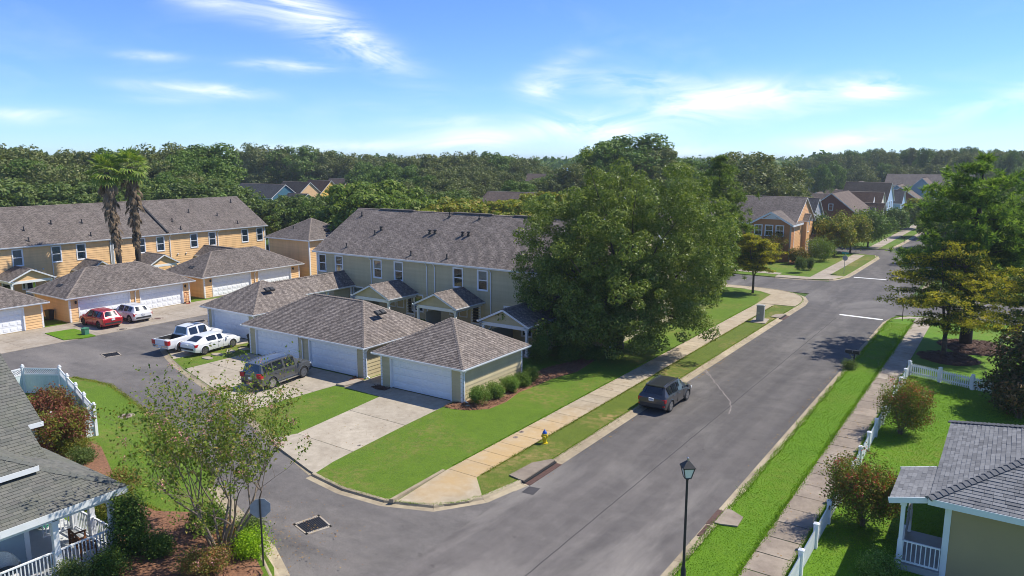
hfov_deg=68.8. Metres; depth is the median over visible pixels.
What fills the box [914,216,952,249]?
tree
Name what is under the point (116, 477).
shrub
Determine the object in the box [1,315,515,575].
alley road
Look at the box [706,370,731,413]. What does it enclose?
road scar
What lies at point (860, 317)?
stop line
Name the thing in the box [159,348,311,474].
alley edge
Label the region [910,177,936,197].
house
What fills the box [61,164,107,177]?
oak tree
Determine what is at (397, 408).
driveway
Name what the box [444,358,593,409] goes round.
mulch bed
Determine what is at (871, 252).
cross street
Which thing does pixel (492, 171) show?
oak tree
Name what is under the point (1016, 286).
tree
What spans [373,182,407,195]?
tree
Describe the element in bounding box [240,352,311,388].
car
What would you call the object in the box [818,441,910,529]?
shrub
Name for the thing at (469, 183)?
oak tree
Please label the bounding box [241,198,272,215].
tree
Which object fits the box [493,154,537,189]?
oak tree
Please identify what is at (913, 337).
sidewalk
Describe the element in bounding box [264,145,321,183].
oak tree
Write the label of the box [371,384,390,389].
mulch bed
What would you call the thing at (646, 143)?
oak tree
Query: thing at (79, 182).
tree
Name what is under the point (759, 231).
window
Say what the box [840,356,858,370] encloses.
shrub
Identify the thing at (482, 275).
window
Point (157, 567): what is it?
mulch bed
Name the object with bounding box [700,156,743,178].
oak tree
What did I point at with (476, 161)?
oak tree
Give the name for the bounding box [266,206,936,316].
ground
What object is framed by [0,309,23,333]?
garage door
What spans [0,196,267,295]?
row house
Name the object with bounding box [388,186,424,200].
tree
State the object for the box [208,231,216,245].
window
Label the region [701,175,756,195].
oak tree
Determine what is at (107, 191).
palm tree
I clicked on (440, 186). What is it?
oak tree
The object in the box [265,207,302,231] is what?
tree
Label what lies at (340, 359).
garage door
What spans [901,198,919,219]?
tree
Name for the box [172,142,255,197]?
oak tree
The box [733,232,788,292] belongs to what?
tree
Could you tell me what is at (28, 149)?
oak tree
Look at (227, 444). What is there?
crape myrtle
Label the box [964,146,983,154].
oak tree
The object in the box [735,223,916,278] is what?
sidewalk
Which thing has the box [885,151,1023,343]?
tree
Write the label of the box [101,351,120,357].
storm drain
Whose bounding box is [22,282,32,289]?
window
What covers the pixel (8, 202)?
tree
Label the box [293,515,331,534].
storm drain
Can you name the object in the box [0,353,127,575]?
house
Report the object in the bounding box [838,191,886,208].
house
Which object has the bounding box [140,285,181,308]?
garage door
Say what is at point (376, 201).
tree
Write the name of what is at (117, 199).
tree
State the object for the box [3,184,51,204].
tree
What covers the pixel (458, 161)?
oak tree
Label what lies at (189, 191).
tree
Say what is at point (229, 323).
garage door
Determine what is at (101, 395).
lawn
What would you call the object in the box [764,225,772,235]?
window
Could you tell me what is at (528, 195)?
tree
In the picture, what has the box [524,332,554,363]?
shrub
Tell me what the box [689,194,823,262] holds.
house
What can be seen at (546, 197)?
tree
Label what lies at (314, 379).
driveway
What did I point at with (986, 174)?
oak tree
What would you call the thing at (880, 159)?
oak tree
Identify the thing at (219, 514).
shrub
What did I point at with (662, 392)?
car
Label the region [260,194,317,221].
tree
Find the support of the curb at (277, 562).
on the alley road at (386, 541)
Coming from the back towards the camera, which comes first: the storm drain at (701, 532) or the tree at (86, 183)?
the tree at (86, 183)
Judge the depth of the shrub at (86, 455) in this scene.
38.19 m
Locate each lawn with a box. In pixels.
[25,377,273,575]
[44,296,220,326]
[45,329,95,339]
[166,287,774,506]
[676,316,1023,575]
[677,251,877,279]
[836,227,918,249]
[925,266,1023,297]
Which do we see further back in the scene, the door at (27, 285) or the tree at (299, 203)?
the tree at (299, 203)
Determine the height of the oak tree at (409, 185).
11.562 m
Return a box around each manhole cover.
[118,413,134,418]
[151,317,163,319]
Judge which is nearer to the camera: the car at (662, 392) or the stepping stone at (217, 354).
the car at (662, 392)
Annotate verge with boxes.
[479,305,791,493]
[831,255,874,275]
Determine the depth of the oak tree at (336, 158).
258.06 m
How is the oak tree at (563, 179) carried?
on the ground at (802, 294)
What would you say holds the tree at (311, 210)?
on the ground at (802, 294)
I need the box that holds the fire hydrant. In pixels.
[541,429,547,443]
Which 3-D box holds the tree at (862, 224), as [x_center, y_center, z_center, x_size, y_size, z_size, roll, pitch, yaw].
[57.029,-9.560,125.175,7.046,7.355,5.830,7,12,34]
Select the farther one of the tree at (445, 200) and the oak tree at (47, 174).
the oak tree at (47, 174)
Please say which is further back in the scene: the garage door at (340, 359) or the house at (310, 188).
the house at (310, 188)
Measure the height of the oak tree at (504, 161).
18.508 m
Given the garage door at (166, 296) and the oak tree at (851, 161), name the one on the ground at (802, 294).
the oak tree at (851, 161)
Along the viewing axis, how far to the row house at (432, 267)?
72.36 m
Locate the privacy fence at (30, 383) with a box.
[7,364,98,444]
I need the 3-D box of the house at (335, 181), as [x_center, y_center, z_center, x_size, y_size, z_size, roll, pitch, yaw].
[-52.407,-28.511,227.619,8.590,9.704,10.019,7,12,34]
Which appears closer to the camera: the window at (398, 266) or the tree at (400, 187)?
the window at (398, 266)
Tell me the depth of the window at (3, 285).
83.06 m
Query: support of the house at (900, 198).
on the lawn at (908, 235)
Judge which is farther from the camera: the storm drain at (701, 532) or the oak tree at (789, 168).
the oak tree at (789, 168)
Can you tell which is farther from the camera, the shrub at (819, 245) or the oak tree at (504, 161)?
the oak tree at (504, 161)
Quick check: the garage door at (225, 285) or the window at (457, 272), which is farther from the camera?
the garage door at (225, 285)
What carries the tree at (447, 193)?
on the ground at (802, 294)
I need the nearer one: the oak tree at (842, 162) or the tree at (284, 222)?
the tree at (284, 222)
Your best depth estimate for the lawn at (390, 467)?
45.35 m
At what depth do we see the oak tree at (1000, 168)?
259.92 m
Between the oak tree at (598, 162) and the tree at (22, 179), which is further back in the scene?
the oak tree at (598, 162)
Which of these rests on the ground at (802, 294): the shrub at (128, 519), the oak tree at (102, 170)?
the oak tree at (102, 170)
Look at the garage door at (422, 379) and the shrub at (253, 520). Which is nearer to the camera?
the shrub at (253, 520)
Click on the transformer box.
(84, 330)
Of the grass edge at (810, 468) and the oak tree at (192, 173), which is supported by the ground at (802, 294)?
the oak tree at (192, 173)
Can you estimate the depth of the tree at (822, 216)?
123.68 m
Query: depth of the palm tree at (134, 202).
86.24 m
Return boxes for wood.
[10,146,1022,178]
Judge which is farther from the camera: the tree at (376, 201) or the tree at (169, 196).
the tree at (169, 196)
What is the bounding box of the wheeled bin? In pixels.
[44,309,53,320]
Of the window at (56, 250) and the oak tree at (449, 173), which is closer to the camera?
the window at (56, 250)
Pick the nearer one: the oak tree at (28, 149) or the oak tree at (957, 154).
the oak tree at (28, 149)
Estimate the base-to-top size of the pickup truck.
1.917 m
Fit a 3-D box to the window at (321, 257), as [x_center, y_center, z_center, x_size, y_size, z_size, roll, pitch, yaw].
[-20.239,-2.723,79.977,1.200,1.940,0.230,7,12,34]
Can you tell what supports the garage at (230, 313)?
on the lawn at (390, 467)
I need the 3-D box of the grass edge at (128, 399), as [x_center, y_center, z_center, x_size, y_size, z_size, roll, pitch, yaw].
[-22.780,8.189,42.714,5.740,0.112,27.933,-9,13,-42]
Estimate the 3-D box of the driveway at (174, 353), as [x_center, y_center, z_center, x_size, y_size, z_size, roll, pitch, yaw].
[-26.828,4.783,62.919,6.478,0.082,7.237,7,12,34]
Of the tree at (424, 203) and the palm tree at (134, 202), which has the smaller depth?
the palm tree at (134, 202)
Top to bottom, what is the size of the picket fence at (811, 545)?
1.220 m
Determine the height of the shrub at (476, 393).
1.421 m
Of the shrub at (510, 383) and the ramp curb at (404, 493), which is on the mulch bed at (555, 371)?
the shrub at (510, 383)
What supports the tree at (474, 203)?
on the ground at (802, 294)
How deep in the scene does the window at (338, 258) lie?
78.61 m
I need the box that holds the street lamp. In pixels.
[680,457,695,575]
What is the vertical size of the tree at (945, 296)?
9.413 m
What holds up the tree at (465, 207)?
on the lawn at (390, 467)
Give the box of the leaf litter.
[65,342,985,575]
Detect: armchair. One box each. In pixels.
[0,551,20,575]
[67,528,97,560]
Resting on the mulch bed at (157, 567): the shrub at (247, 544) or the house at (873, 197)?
the shrub at (247, 544)
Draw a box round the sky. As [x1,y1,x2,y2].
[0,0,1023,160]
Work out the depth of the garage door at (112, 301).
73.88 m
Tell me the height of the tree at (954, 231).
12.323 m
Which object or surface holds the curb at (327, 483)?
on the lawn at (390, 467)
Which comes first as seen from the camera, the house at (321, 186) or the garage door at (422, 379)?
the garage door at (422, 379)
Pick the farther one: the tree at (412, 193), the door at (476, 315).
the tree at (412, 193)
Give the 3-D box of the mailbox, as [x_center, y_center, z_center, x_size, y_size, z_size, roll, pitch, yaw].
[25.755,5.276,56.642,1.030,1.320,0.212,7,12,34]
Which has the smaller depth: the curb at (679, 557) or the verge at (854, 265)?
the curb at (679, 557)
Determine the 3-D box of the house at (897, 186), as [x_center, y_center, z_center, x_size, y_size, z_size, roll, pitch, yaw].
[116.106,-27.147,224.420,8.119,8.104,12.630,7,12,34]
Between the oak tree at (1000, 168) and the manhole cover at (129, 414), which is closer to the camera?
the manhole cover at (129, 414)
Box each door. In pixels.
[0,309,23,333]
[25,282,35,294]
[79,293,128,315]
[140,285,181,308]
[213,274,249,295]
[214,311,248,338]
[257,330,297,357]
[259,268,289,281]
[311,341,356,375]
[392,359,449,399]
[406,297,414,316]
[471,306,480,326]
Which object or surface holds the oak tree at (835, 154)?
on the ground at (802, 294)
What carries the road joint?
on the road at (637, 529)
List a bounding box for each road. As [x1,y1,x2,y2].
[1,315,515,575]
[390,233,933,575]
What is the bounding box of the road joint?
[525,320,832,575]
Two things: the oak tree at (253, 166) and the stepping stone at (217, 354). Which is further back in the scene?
the oak tree at (253, 166)
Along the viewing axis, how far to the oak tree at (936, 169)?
269.78 m
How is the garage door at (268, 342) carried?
in the garage at (338, 334)
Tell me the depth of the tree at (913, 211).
147.57 m
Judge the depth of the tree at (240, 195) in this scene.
127.14 m
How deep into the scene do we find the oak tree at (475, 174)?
196.01 m
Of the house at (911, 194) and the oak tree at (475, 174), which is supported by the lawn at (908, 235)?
the house at (911, 194)
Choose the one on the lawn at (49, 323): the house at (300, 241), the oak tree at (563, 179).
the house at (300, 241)
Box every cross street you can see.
[680,272,1023,324]
[832,247,887,255]
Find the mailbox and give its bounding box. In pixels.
[845,348,859,359]
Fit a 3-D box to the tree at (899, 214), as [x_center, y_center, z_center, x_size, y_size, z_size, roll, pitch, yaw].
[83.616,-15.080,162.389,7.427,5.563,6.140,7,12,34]
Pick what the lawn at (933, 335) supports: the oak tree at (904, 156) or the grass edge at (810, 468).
the grass edge at (810, 468)
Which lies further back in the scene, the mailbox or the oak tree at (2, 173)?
the oak tree at (2, 173)
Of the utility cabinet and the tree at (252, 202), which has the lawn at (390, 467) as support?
the utility cabinet
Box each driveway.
[0,298,216,353]
[167,338,247,358]
[185,353,353,410]
[270,375,451,472]
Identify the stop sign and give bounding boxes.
[250,498,270,565]
[842,252,848,267]
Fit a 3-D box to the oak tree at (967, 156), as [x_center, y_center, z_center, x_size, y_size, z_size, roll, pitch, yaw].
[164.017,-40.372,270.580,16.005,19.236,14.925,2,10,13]
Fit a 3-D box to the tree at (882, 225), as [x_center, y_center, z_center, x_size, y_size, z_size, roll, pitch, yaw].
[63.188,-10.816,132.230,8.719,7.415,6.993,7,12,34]
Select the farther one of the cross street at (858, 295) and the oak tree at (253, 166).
the oak tree at (253, 166)
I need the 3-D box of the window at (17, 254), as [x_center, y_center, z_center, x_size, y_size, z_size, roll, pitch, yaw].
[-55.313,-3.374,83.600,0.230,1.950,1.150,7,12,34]
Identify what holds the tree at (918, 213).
on the ground at (802, 294)
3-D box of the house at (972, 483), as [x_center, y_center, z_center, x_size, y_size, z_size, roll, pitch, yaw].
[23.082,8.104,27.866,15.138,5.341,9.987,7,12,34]
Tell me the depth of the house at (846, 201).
145.97 m
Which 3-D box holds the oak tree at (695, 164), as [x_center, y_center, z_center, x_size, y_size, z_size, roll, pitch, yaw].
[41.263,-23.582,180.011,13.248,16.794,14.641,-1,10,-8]
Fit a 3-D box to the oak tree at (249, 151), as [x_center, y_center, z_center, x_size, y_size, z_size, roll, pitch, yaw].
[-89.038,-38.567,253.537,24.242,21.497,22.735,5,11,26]
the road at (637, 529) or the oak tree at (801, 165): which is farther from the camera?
the oak tree at (801, 165)
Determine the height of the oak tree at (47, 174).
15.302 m
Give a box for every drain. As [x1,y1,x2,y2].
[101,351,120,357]
[191,319,207,322]
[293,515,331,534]
[522,486,539,494]
[697,524,708,535]
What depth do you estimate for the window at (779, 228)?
112.90 m
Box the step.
[336,379,363,386]
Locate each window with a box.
[1,283,14,290]
[11,249,23,266]
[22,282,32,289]
[50,245,62,262]
[76,243,86,259]
[140,238,145,252]
[156,236,164,251]
[190,233,197,247]
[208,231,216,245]
[241,229,248,242]
[256,227,262,240]
[318,253,326,271]
[334,255,342,270]
[353,286,362,299]
[373,259,381,278]
[394,261,402,280]
[411,294,423,312]
[452,267,462,287]
[477,269,487,291]
[521,330,531,337]
[754,224,762,235]
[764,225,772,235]
[775,225,783,236]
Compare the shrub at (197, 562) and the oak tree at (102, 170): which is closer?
the shrub at (197, 562)
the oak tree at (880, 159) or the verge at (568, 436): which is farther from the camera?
the oak tree at (880, 159)
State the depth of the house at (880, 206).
161.85 m
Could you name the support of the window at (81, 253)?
in the row house at (41, 244)
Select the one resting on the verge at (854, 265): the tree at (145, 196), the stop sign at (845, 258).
the stop sign at (845, 258)
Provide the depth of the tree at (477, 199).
106.89 m
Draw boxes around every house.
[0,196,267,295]
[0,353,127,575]
[239,183,295,202]
[264,218,334,276]
[271,208,672,357]
[281,181,319,196]
[286,193,311,200]
[307,180,333,195]
[328,178,348,185]
[481,191,625,219]
[525,174,557,181]
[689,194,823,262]
[808,198,824,248]
[821,190,868,220]
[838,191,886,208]
[843,182,894,212]
[864,202,885,214]
[885,174,974,187]
[888,420,1023,575]
[893,183,904,189]
[893,190,905,208]
[896,186,922,202]
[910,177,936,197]
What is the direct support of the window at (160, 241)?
in the row house at (41, 244)
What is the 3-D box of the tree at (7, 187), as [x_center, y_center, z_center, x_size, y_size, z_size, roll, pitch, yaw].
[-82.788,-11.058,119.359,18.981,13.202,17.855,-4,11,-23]
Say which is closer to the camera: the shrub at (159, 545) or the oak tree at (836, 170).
the shrub at (159, 545)
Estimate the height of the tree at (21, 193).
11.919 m
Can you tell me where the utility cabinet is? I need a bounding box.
[750,304,768,323]
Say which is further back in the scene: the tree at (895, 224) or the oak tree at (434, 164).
the oak tree at (434, 164)
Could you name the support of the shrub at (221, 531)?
on the mulch bed at (157, 567)
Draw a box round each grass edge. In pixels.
[72,376,217,518]
[321,292,802,504]
[668,315,922,575]
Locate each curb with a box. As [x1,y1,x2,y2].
[207,486,289,575]
[306,284,807,511]
[389,469,444,502]
[661,316,932,575]
[775,253,879,280]
[851,232,922,248]
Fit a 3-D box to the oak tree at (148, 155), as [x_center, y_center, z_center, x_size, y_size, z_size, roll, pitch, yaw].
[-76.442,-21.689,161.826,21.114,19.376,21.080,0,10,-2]
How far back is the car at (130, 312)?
71.76 m
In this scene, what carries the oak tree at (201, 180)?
on the ground at (802, 294)
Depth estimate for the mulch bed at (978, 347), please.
61.69 m
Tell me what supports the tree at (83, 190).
on the ground at (802, 294)
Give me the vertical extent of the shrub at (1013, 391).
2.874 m
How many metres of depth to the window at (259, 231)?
110.04 m
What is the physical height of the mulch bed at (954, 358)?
0.132 m
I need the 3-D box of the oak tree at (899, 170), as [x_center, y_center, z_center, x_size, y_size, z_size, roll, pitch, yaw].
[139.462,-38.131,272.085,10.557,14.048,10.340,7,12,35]
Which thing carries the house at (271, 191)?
on the ground at (802, 294)
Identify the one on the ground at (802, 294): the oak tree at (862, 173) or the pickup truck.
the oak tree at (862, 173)
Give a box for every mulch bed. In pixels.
[46,441,263,575]
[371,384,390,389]
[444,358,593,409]
[916,350,981,365]
[936,338,1008,355]
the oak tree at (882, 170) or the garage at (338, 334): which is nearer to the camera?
the garage at (338, 334)
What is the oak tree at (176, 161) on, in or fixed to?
on the ground at (802, 294)
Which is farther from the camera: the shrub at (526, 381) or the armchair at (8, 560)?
the shrub at (526, 381)
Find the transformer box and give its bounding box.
[80,327,88,334]
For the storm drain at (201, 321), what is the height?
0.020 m
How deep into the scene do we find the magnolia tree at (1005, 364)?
45.90 m
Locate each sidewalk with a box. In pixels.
[399,280,802,505]
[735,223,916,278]
[739,374,898,575]
[876,316,940,380]
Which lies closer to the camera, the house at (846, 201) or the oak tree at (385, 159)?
the house at (846, 201)
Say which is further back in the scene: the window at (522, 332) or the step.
the window at (522, 332)
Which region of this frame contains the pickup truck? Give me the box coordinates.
[151,321,222,351]
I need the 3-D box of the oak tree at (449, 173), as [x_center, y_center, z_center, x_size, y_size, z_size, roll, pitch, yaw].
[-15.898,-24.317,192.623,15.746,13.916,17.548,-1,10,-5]
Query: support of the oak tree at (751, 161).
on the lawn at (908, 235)
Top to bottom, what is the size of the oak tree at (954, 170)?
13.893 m
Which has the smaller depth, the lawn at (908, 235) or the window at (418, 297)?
the window at (418, 297)
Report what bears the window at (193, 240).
in the row house at (41, 244)
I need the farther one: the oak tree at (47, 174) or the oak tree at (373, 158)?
the oak tree at (373, 158)
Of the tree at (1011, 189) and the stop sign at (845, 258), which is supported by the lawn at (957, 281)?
the tree at (1011, 189)
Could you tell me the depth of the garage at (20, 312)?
67.78 m
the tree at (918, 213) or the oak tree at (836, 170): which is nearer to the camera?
the tree at (918, 213)
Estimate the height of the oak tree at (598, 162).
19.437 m
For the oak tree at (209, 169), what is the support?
on the ground at (802, 294)
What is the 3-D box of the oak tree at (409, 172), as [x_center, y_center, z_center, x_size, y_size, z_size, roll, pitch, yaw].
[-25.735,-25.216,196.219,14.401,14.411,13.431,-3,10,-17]
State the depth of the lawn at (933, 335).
38.60 m
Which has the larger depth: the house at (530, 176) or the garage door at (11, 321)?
the house at (530, 176)
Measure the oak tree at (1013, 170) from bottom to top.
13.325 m
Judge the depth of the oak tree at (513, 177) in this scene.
196.35 m
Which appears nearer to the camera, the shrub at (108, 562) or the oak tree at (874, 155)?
the shrub at (108, 562)
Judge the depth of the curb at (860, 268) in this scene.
100.76 m
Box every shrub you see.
[26,381,79,414]
[32,399,99,452]
[47,553,102,575]
[51,431,94,456]
[65,443,102,464]
[80,542,137,575]
[94,479,138,518]
[100,484,157,558]
[105,461,144,491]
[136,523,177,562]
[167,535,235,575]
[182,503,232,535]
[213,519,249,547]
[227,521,280,562]
[231,512,274,536]
[466,384,492,404]
[484,380,505,398]
[499,373,521,391]
[513,370,532,386]
[523,365,541,381]
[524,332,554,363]
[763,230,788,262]
[786,246,812,262]
[794,256,808,269]
[804,257,815,269]
[805,235,837,260]
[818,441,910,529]
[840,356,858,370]
[849,542,906,575]
[873,371,939,435]
[990,375,1023,418]
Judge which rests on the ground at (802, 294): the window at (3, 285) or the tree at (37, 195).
the tree at (37, 195)
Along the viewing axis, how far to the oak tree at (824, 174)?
238.32 m
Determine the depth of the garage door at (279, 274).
91.69 m
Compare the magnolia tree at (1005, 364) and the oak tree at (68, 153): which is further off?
the oak tree at (68, 153)
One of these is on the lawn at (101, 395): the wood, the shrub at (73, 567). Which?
the shrub at (73, 567)
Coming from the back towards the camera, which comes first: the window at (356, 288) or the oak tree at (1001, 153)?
the oak tree at (1001, 153)
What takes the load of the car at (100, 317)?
on the driveway at (18, 341)
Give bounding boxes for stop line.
[839,314,882,319]
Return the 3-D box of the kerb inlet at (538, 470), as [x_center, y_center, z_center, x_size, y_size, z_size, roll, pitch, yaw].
[1.167,9.152,37.565,1.320,0.175,3.000,7,12,34]
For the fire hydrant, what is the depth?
40.91 m
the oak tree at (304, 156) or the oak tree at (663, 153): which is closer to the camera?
the oak tree at (663, 153)
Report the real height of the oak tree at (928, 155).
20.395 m
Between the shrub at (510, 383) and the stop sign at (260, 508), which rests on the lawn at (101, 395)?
the stop sign at (260, 508)
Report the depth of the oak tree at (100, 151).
165.05 m
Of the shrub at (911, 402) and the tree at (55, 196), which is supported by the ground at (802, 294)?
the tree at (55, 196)
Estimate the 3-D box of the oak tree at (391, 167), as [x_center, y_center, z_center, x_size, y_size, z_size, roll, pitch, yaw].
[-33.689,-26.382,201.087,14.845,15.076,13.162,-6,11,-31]
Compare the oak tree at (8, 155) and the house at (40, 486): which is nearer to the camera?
the house at (40, 486)
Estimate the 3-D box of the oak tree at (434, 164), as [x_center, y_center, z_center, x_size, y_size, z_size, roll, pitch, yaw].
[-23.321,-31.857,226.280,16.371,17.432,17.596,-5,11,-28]
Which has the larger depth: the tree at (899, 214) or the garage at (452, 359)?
the tree at (899, 214)
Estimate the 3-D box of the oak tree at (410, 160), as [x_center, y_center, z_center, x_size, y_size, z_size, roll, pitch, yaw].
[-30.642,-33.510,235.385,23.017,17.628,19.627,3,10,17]
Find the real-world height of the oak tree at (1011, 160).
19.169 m
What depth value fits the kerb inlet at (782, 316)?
74.00 m
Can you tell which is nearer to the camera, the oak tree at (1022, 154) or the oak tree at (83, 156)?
the oak tree at (83, 156)
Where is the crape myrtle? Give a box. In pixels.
[85,341,311,552]
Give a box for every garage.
[0,286,49,334]
[26,261,195,322]
[166,246,303,298]
[199,280,307,338]
[240,293,433,378]
[370,317,530,402]
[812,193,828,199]
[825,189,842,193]
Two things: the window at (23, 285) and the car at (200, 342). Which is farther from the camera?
the window at (23, 285)
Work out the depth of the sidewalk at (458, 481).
44.25 m
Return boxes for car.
[79,307,122,328]
[113,302,152,322]
[179,331,239,354]
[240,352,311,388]
[638,374,691,411]
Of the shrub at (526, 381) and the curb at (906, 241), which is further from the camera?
the curb at (906, 241)
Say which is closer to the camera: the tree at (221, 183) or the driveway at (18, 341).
the driveway at (18, 341)
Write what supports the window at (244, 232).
in the row house at (41, 244)
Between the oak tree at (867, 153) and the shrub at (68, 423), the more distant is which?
the oak tree at (867, 153)
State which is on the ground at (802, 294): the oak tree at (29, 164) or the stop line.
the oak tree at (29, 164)
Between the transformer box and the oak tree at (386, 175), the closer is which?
the transformer box
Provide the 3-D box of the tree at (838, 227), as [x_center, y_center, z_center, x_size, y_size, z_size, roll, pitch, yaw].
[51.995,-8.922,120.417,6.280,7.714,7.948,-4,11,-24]
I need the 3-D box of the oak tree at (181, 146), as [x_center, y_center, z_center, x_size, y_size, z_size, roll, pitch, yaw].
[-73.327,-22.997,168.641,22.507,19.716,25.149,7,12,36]
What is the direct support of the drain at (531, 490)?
on the road at (637, 529)
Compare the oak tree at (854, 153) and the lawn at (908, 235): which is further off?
the oak tree at (854, 153)
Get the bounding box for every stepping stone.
[202,356,212,359]
[211,353,223,355]
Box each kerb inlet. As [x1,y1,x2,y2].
[509,459,561,484]
[706,509,742,526]
[770,314,788,319]
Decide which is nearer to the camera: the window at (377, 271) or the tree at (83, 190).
the window at (377, 271)
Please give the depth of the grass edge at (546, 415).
45.84 m
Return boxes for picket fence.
[788,360,911,575]
[908,360,989,390]
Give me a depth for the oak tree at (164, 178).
130.75 m
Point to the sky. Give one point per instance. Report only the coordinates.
(524, 78)
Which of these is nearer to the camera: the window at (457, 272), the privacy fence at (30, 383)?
the privacy fence at (30, 383)
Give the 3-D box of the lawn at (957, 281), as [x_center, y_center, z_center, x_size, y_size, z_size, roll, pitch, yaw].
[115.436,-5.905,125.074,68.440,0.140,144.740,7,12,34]
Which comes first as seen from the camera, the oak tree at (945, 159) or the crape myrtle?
the crape myrtle
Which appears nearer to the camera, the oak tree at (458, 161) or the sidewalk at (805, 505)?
the sidewalk at (805, 505)
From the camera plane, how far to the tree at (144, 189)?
124.70 m
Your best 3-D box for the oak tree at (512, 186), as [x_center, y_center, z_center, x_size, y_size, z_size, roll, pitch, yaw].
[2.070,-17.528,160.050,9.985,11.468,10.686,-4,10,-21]
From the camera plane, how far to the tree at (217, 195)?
125.39 m
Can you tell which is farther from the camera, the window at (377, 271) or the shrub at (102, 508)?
the window at (377, 271)
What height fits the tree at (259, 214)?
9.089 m
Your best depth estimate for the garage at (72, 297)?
75.18 m
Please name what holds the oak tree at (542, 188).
on the ground at (802, 294)
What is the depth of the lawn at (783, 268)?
106.57 m
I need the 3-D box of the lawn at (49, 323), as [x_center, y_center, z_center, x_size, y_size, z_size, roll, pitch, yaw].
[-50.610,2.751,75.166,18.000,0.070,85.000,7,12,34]
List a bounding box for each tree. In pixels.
[0,143,50,176]
[0,157,59,184]
[0,157,73,181]
[0,177,41,206]
[0,185,42,205]
[0,198,22,206]
[1,178,50,188]
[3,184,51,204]
[5,144,59,164]
[6,186,86,205]
[11,180,72,205]
[15,162,92,187]
[17,150,76,174]
[35,183,123,204]
[37,180,82,203]
[55,149,85,167]
[57,184,144,203]
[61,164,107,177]
[70,151,97,168]
[72,173,110,186]
[85,151,128,262]
[85,163,135,179]
[88,147,124,166]
[93,187,147,202]
[98,181,152,200]
[111,146,150,261]
[114,158,189,184]
[122,142,198,166]
[122,190,179,200]
[138,170,189,192]
[141,181,207,200]
[145,191,187,199]
[147,154,204,180]
[147,178,265,199]
[157,141,241,182]
[168,157,239,188]
[170,170,197,183]
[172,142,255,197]
[178,176,222,186]
[195,185,261,211]
[196,184,228,197]
[226,142,281,185]
[240,144,303,183]
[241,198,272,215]
[247,198,278,235]
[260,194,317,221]
[263,208,293,234]
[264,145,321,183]
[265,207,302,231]
[286,200,321,224]
[289,193,330,208]
[290,205,338,224]
[293,148,345,179]
[300,196,334,214]
[310,183,383,223]
[312,150,357,179]
[321,152,369,179]
[327,193,388,232]
[328,178,397,211]
[335,189,420,221]
[342,161,384,186]
[350,170,401,185]
[359,154,384,167]
[363,162,405,182]
[367,194,420,209]
[371,153,404,167]
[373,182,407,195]
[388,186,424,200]
[391,154,422,168]
[392,164,427,182]
[393,179,420,192]
[403,175,438,192]
[406,197,438,210]
[415,168,451,185]
[416,202,458,212]
[417,154,460,171]
[418,190,458,200]
[419,176,474,198]
[424,196,474,211]
[432,189,486,202]
[435,151,479,180]
[440,167,478,194]
[445,180,485,197]
[451,198,483,203]
[454,150,496,174]
[455,166,493,190]
[457,202,494,213]
[467,166,506,190]
[470,200,493,208]
[473,184,500,197]
[478,151,516,170]
[485,170,526,191]
[490,199,535,215]
[490,201,533,215]
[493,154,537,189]
[495,146,741,359]
[499,180,537,191]
[501,155,552,183]
[505,190,543,201]
[517,191,577,218]
[518,178,553,192]
[519,193,568,215]
[528,173,553,183]
[537,159,620,192]
[568,143,637,196]
[575,132,680,202]
[624,147,697,209]
[659,179,738,298]
[665,169,726,196]
[671,156,703,170]
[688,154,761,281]
[697,151,797,195]
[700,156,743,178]
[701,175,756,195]
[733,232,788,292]
[734,169,809,197]
[750,160,814,197]
[797,157,815,182]
[802,159,821,187]
[805,163,835,193]
[811,213,843,240]
[813,209,860,255]
[814,153,831,165]
[820,160,847,190]
[824,155,837,163]
[829,152,842,158]
[834,155,847,166]
[838,164,880,189]
[839,209,873,252]
[841,149,867,162]
[845,154,869,169]
[849,206,895,246]
[861,148,879,160]
[867,148,887,168]
[868,149,903,170]
[871,171,880,181]
[874,239,1023,354]
[876,163,896,181]
[878,215,902,231]
[884,206,911,229]
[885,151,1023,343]
[886,164,908,173]
[893,149,919,166]
[901,147,926,172]
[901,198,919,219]
[903,163,925,173]
[904,198,928,234]
[910,147,940,168]
[914,198,951,234]
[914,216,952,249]
[920,162,945,173]
[927,150,953,170]
[937,148,960,160]
[937,192,1023,239]
[945,151,989,169]
[946,165,969,174]
[962,266,1023,342]
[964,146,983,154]
[967,320,1023,417]
[972,179,1023,210]
[973,173,990,187]
[976,168,998,187]
[985,150,1005,166]
[993,149,1023,172]
[993,165,1010,174]
[1006,151,1023,168]
[1007,166,1023,180]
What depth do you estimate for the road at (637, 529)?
37.85 m
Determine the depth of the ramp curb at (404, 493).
35.27 m
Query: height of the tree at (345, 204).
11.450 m

